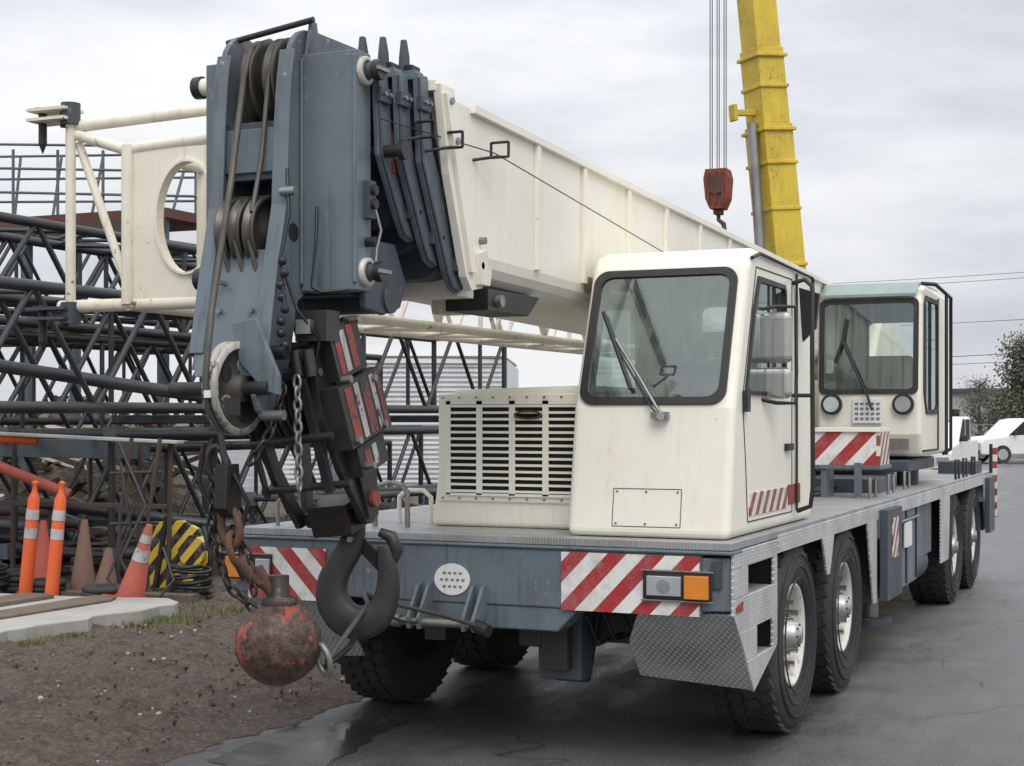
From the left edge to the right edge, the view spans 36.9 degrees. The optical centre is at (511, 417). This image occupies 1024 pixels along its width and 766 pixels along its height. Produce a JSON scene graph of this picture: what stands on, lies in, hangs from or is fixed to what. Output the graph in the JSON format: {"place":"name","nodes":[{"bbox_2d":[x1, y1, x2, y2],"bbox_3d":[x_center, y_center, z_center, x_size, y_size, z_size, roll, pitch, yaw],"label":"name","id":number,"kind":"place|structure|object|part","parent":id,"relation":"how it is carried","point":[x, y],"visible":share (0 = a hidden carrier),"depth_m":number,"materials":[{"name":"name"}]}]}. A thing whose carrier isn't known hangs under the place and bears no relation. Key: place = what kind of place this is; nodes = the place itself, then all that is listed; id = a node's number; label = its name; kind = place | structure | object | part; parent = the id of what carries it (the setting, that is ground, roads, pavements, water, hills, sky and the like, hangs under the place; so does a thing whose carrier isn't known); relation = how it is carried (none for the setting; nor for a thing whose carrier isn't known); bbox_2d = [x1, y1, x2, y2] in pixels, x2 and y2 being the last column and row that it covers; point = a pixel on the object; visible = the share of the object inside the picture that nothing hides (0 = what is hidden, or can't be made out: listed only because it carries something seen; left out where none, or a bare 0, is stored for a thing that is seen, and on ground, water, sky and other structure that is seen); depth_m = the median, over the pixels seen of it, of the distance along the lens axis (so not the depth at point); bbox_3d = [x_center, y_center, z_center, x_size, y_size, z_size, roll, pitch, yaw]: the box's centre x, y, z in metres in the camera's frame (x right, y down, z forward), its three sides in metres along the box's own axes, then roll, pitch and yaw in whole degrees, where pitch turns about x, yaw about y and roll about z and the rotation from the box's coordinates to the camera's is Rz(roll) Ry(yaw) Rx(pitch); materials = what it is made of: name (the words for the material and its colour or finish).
{"place":"outdoors","nodes":[
{"label":"outdoors","id":0,"kind":"place"},
{"bbox_2d":[0,492,454,765],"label":"dirt ground","id":1,"kind":"structure","parent":0,"point":[22,709],"depth_m":9.93,"materials":[{"name":"brown soil"}]},
{"bbox_2d":[18,480,39,592],"bbox_3d":[-4.708,1.195,14.825,0.372,1.190,0.371,0,0,24],"label":"traffic delineator post","id":2,"kind":"object","parent":1,"relation":"on","point":[29,550],"visible":0.78,"depth_m":14.74,"materials":[{"name":"orange plastic"}]},
{"bbox_2d":[15,520,49,593],"bbox_3d":[-4.692,1.400,15.363,0.380,0.740,0.380,0,0,24],"label":"traffic cone","id":3,"kind":"object","parent":1,"relation":"on","point":[42,553],"visible":0.46,"depth_m":15.30,"materials":[{"name":"red plastic"}]},
{"bbox_2d":[45,481,65,595],"bbox_3d":[-4.382,1.193,14.573,0.371,1.194,0.371,0,0,24],"label":"traffic delineator post","id":4,"kind":"object","parent":1,"relation":"on","point":[52,584],"visible":0.68,"depth_m":14.51,"materials":[{"name":"orange plastic"}]},
{"bbox_2d":[0,568,120,595],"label":"rubber base stack","id":5,"kind":"object","parent":1,"relation":"on","point":[12,586],"visible":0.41,"depth_m":14.85,"materials":[{"name":"black rubber"}]},
{"bbox_2d":[69,519,94,589],"bbox_3d":[-4.259,1.393,15.229,0.381,0.766,0.380,0,0,24],"label":"traffic cone","id":6,"kind":"object","parent":1,"relation":"on","point":[83,574],"visible":0.62,"depth_m":15.16,"materials":[{"name":"brown plastic"}]},
{"bbox_2d":[0,593,178,642],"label":"concrete slab","id":7,"kind":"structure","parent":1,"relation":"on","point":[117,610],"depth_m":13.09,"materials":[{"name":"grey concrete"}]},
{"bbox_2d":[0,592,115,618],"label":"timber planks","id":8,"kind":"object","parent":7,"relation":"on","point":[13,599],"visible":1,"depth_m":13.65,"materials":[{"name":"brown wood"}]},
{"bbox_2d":[0,432,183,591],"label":"barricade stand","id":9,"kind":"object","parent":1,"relation":"on","point":[14,445],"visible":0.71,"depth_m":15.84,"materials":[{"name":"blue paint"}]},
{"bbox_2d":[77,548,116,595],"bbox_3d":[-3.977,1.529,14.996,0.382,0.520,0.380,0,0,24],"label":"traffic cone","id":10,"kind":"object","parent":1,"relation":"on","point":[107,561],"visible":0.52,"depth_m":14.93,"materials":[{"name":"brown plastic"}]},
{"bbox_2d":[0,563,213,598],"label":"hose coil","id":11,"kind":"object","parent":1,"relation":"on","point":[202,577],"visible":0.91,"depth_m":14.92,"materials":[{"name":"black rubber"}]},
{"bbox_2d":[17,438,198,604],"bbox_3d":[-3.938,1.009,14.964,1.838,1.624,0.568,0,0,24],"label":"rusty stand","id":12,"kind":"object","parent":1,"relation":"on","point":[183,598],"visible":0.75,"depth_m":14.96,"materials":[{"name":"metal"}]},
{"bbox_2d":[0,414,218,527],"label":"debris pile","id":13,"kind":"object","parent":1,"relation":"on","point":[55,470],"visible":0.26,"depth_m":24.07,"materials":[{"name":"soil"}]},
{"bbox_2d":[2,594,251,646],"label":"grass tufts","id":14,"kind":"object","parent":1,"relation":"on","point":[150,623],"visible":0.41,"depth_m":13.26,"materials":[{"name":"green plant"}]},
{"bbox_2d":[101,524,152,597],"bbox_3d":[-3.539,1.394,14.368,0.468,0.817,0.388,0,0,24],"label":"traffic cone","id":15,"kind":"object","parent":1,"relation":"on","point":[133,582],"visible":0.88,"depth_m":14.25,"materials":[{"name":"orange plastic"}]},
{"bbox_2d":[0,359,254,556],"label":"pipe stack","id":16,"kind":"object","parent":1,"relation":"on","point":[69,376],"visible":0.43,"depth_m":16.05,"materials":[{"name":"black paint"}]},
{"bbox_2d":[0,601,345,765],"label":"gravel stones","id":17,"kind":"object","parent":1,"relation":"on","point":[174,721],"visible":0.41,"depth_m":9.93,"materials":[{"name":"stone"}]},
{"bbox_2d":[149,515,212,591],"bbox_3d":[-3.258,1.400,15.774,0.946,0.800,0.509,0,0,34],"label":"striped hazard marker","id":18,"kind":"object","parent":1,"relation":"on","point":[189,545],"visible":0.7,"depth_m":15.67,"materials":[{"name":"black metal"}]},
{"bbox_2d":[0,439,391,562],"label":"lattice boom section","id":19,"kind":"object","parent":1,"relation":"on","point":[184,447],"visible":0.18,"depth_m":20.63,"materials":[{"name":"black paint"}]},
{"bbox_2d":[0,501,434,578],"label":"scrap steel pile","id":20,"kind":"object","parent":1,"relation":"on","point":[67,564],"visible":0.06,"depth_m":17.22,"materials":[{"name":"blue paint"}]},
{"bbox_2d":[241,484,437,523],"bbox_3d":[-1.144,1.300,20.166,0.921,0.860,6.109,0,0,33],"label":"lattice boom section","id":21,"kind":"object","parent":1,"relation":"on","point":[384,492],"visible":0.09,"depth_m":18.80,"materials":[{"name":"black paint"}]},
{"bbox_2d":[281,358,518,486],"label":"walls","id":22,"kind":"structure","parent":0,"point":[453,377],"depth_m":39.83,"materials":[{"name":"grey metal"}]},
{"bbox_2d":[328,452,343,488],"bbox_3d":[-4.325,0.850,39.630,0.900,2.000,0.020,0,0,-3],"label":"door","id":23,"kind":"structure","parent":22,"relation":"attached to","point":[334,476],"depth_m":39.60,"materials":[{"name":"metal"}]},
{"bbox_2d":[386,356,516,366],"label":"roof","id":24,"kind":"structure","parent":22,"relation":"on","point":[466,357],"depth_m":39.77,"materials":[{"name":"metal"}]},
{"bbox_2d":[0,0,1023,414],"label":"sky","id":25,"kind":"structure","parent":0,"point":[907,115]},
{"bbox_2d":[161,439,1023,765],"bbox_3d":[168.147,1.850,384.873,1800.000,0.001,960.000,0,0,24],"label":"asphalt ground","id":26,"kind":"structure","parent":0,"point":[935,685],"depth_m":9.73,"materials":[{"name":"grey asphalt"}]},
{"bbox_2d":[0,395,200,427],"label":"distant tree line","id":27,"kind":"object","parent":26,"relation":"on","point":[86,400],"visible":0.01,"depth_m":164.73,"materials":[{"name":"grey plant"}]},
{"bbox_2d":[0,143,212,513],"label":"steel catwalk","id":28,"kind":"object","parent":26,"relation":"on","point":[175,220],"visible":0.31,"depth_m":25.04,"materials":[{"name":"blue paint"}]},
{"bbox_2d":[0,227,196,328],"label":"lattice boom section","id":29,"kind":"object","parent":28,"relation":"attached to","point":[131,319],"visible":0.13,"depth_m":22.05,"materials":[{"name":"black paint"}]},
{"bbox_2d":[0,327,438,576],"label":"timber dunnage","id":30,"kind":"object","parent":26,"relation":"on","point":[159,419],"visible":0.14,"depth_m":17.89,"materials":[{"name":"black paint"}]},
{"bbox_2d":[0,346,196,424],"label":"lattice boom section","id":31,"kind":"object","parent":30,"relation":"on","point":[33,419],"visible":0.17,"depth_m":21.21,"materials":[{"name":"black paint"}]},
{"bbox_2d":[0,211,306,349],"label":"lattice boom section","id":32,"kind":"object","parent":30,"relation":"on","point":[40,226],"visible":0.32,"depth_m":18.86,"materials":[{"name":"black paint"}]},
{"bbox_2d":[0,328,382,440],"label":"lattice boom section","id":33,"kind":"object","parent":30,"relation":"on","point":[147,346],"visible":0.16,"depth_m":19.22,"materials":[{"name":"black paint"}]},
{"bbox_2d":[0,425,438,559],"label":"lattice boom section","id":34,"kind":"object","parent":30,"relation":"on","point":[171,433],"visible":0.22,"depth_m":16.93,"materials":[{"name":"black paint"}]},
{"bbox_2d":[0,276,506,413],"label":"lattice boom section","id":35,"kind":"object","parent":30,"relation":"on","point":[22,293],"visible":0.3,"depth_m":16.38,"materials":[{"name":"black paint"}]},
{"bbox_2d":[207,717,407,765],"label":"rain puddles","id":36,"kind":"object","parent":26,"relation":"on","point":[320,744],"visible":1,"depth_m":8.64,"materials":[{"name":"liquid"}]},
{"bbox_2d":[26,17,996,732],"bbox_3d":[1.429,0.064,12.493,3.516,3.576,13.760,0,0,24],"label":"truck crane","id":37,"kind":"object","parent":26,"relation":"on","point":[740,503],"visible":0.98,"depth_m":8.12,"materials":[{"name":"metal"}]},
{"bbox_2d":[242,315,403,639],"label":"hook block","id":38,"kind":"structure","parent":37,"relation":"hanging from","point":[345,416],"depth_m":6.67,"materials":[{"name":"black metal"}]},
{"bbox_2d":[196,374,476,685],"bbox_3d":[-0.688,0.464,7.106,0.534,1.294,1.973,0,0,24],"label":"headache ball","id":39,"kind":"object","parent":37,"relation":"hanging from","point":[278,640],"visible":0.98,"depth_m":6.30,"materials":[{"name":"paint"}]},
{"bbox_2d":[703,0,931,469],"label":"yellow mobile crane","id":40,"kind":"object","parent":26,"relation":"on","point":[767,135],"visible":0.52,"depth_m":29.84,"materials":[{"name":"paint"}]},
{"bbox_2d":[932,417,977,469],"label":"white pickup truck","id":41,"kind":"object","parent":26,"relation":"on","point":[964,445],"visible":0.12,"depth_m":40.73,"materials":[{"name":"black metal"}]},
{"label":"windows and lamps","id":42,"kind":"part","parent":41,"relation":"part of","materials":[{"name":"black glass"}]},
{"bbox_2d":[952,374,1008,435],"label":"deciduous tree","id":43,"kind":"object","parent":26,"relation":"on","point":[978,418],"visible":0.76,"depth_m":92.34,"materials":[{"name":"green plant"}]},
{"bbox_2d":[970,424,994,436],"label":"yard fence","id":44,"kind":"object","parent":26,"relation":"on","point":[974,433],"visible":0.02,"depth_m":82.83,"materials":[{"name":"metal"}]},
{"bbox_2d":[968,324,1023,422],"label":"deciduous tree","id":45,"kind":"object","parent":26,"relation":"on","point":[1011,402],"visible":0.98,"depth_m":84.53,"materials":[{"name":"green plant"}]},
{"bbox_2d":[971,418,1023,463],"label":"white suv","id":46,"kind":"object","parent":26,"relation":"on","point":[1005,437],"visible":0.74,"depth_m":61.70,"materials":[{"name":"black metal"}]},
{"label":"windows and lamps","id":47,"kind":"part","parent":46,"relation":"part of","materials":[{"name":"black glass"}]},
{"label":"utility pole","id":48,"kind":"object","parent":26,"relation":"on","visible":0},
{"bbox_2d":[597,272,1023,373],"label":"power lines","id":49,"kind":"object","parent":48,"relation":"attached to","point":[906,325],"visible":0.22,"depth_m":68.43,"materials":[{"name":"black metal"}]},
{"bbox_2d":[952,388,1021,436],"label":"gray warehouse","id":50,"kind":"structure","parent":0,"point":[958,403],"depth_m":100.44,"materials":[{"name":"concrete"}]},
{"bbox_2d":[952,409,1011,430],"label":"windows and door","id":51,"kind":"structure","parent":50,"relation":"in","point":[954,414],"depth_m":99.89,"materials":[{"name":"glass"}]}
]}

